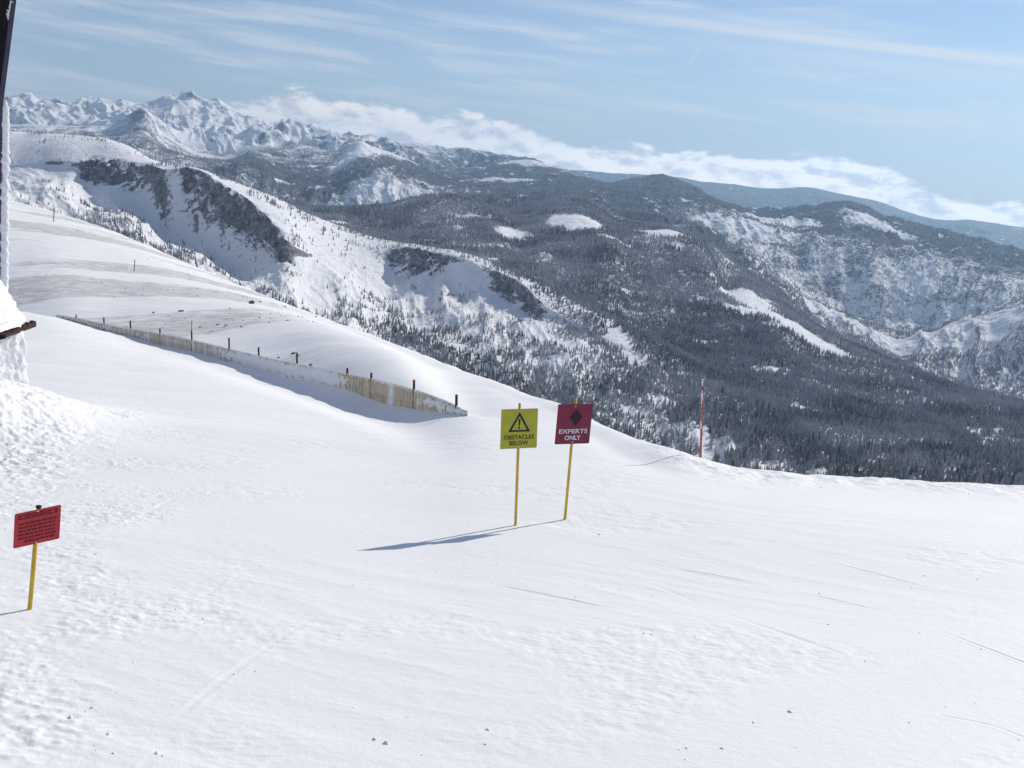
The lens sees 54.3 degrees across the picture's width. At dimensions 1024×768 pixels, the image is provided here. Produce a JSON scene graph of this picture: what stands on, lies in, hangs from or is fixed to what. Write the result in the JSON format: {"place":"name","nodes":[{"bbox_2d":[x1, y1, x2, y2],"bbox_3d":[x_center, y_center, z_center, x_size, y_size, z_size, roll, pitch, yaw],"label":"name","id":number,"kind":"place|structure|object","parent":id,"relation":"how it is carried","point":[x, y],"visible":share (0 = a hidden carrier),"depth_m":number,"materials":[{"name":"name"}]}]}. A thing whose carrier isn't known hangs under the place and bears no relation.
{"place":"outdoors","nodes":[
{"label":"outdoors","id":0,"kind":"place"},
{"bbox_2d":[0,200,1023,767],"bbox_3d":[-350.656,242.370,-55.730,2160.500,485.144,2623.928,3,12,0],"label":"snow slope","id":1,"kind":"structure","parent":0,"point":[418,570],"depth_m":13.19,"materials":[{"name":"white snow"}]},
{"bbox_2d":[0,0,35,384],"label":"ski hut","id":2,"kind":"object","parent":1,"relation":"on","point":[13,352],"visible":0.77,"depth_m":27.12,"materials":[{"name":"stone"}]},
{"bbox_2d":[13,505,60,609],"bbox_3d":[-5.147,1.958,10.886,0.490,1.327,0.084,-2,13,-22],"label":"closure sign","id":3,"kind":"object","parent":1,"relation":"on","point":[34,528],"visible":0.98,"depth_m":10.78,"materials":[{"name":"red paint"}]},
{"bbox_2d":[10,202,316,365],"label":"scree stones","id":4,"kind":"object","parent":1,"relation":"on","point":[208,318],"visible":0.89,"depth_m":112.69,"materials":[{"name":"grey stone"}]},
{"bbox_2d":[56,315,467,415],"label":"picket fence","id":5,"kind":"object","parent":1,"relation":"on","point":[384,392],"visible":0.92,"depth_m":58.10,"materials":[{"name":"brown wood"}]},
{"bbox_2d":[4,456,1018,767],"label":"snow crumbs","id":6,"kind":"object","parent":1,"relation":"on","point":[406,716],"visible":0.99,"depth_m":8.56,"materials":[{"name":"white snow"}]},
{"bbox_2d":[500,403,537,525],"bbox_3d":[0.073,1.436,16.183,0.638,2.305,0.076,-2,13,-21],"label":"warning sign","id":7,"kind":"object","parent":1,"relation":"on","point":[518,428],"visible":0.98,"depth_m":16.01,"materials":[{"name":"yellow paint"}]},
{"bbox_2d":[555,399,592,519],"bbox_3d":[0.982,1.401,16.802,0.652,2.364,0.100,-2,13,-19],"label":"experts sign","id":8,"kind":"object","parent":1,"relation":"on","point":[573,424],"visible":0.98,"depth_m":16.62,"materials":[{"name":"red paint"}]},
{"bbox_2d":[699,377,703,457],"bbox_3d":[4.871,1.239,25.712,0.203,2.901,0.071,4,12,7],"label":"marker pole","id":9,"kind":"object","parent":1,"relation":"on","point":[701,423],"visible":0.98,"depth_m":25.62,"materials":[{"name":"red paint"}]},
{"bbox_2d":[7,131,1019,482],"bbox_3d":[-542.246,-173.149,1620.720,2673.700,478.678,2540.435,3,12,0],"label":"cirque ridge","id":10,"kind":"structure","parent":0,"point":[209,215],"depth_m":1800.51,"materials":[{"name":"white snow"}]},
{"bbox_2d":[12,161,1023,484],"bbox_3d":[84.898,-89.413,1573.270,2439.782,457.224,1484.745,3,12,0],"label":"conifer forest","id":11,"kind":"object","parent":10,"relation":"on","point":[844,415],"visible":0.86,"depth_m":1559.22,"materials":[{"name":"green plant"}]},
{"bbox_2d":[3,91,1023,248],"bbox_3d":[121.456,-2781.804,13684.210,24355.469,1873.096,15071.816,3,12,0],"label":"mountain range","id":12,"kind":"structure","parent":0,"point":[192,120],"depth_m":11546.68,"materials":[{"name":"white snow"}]},
{"bbox_2d":[4,0,1023,227],"label":"sky","id":13,"kind":"structure","parent":0,"point":[916,107],"materials":[{"name":"blue"}]},
{"bbox_2d":[9,108,1023,399],"bbox_3d":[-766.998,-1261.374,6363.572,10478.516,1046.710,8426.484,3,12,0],"label":"valley mountains","id":14,"kind":"structure","parent":0,"point":[855,290],"depth_m":5091.18,"materials":[{"name":"white snow"}]},
{"bbox_2d":[9,112,1023,400],"bbox_3d":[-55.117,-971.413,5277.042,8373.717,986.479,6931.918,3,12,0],"label":"distant forest","id":15,"kind":"object","parent":14,"relation":"on","point":[619,228],"visible":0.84,"depth_m":3393.52,"materials":[{"name":"green plant"}]},
{"bbox_2d":[310,195,1021,446],"bbox_3d":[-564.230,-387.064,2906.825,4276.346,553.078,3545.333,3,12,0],"label":"wooded hills","id":16,"kind":"structure","parent":0,"point":[750,298],"depth_m":2483.03,"materials":[{"name":"green plant"}]}
]}

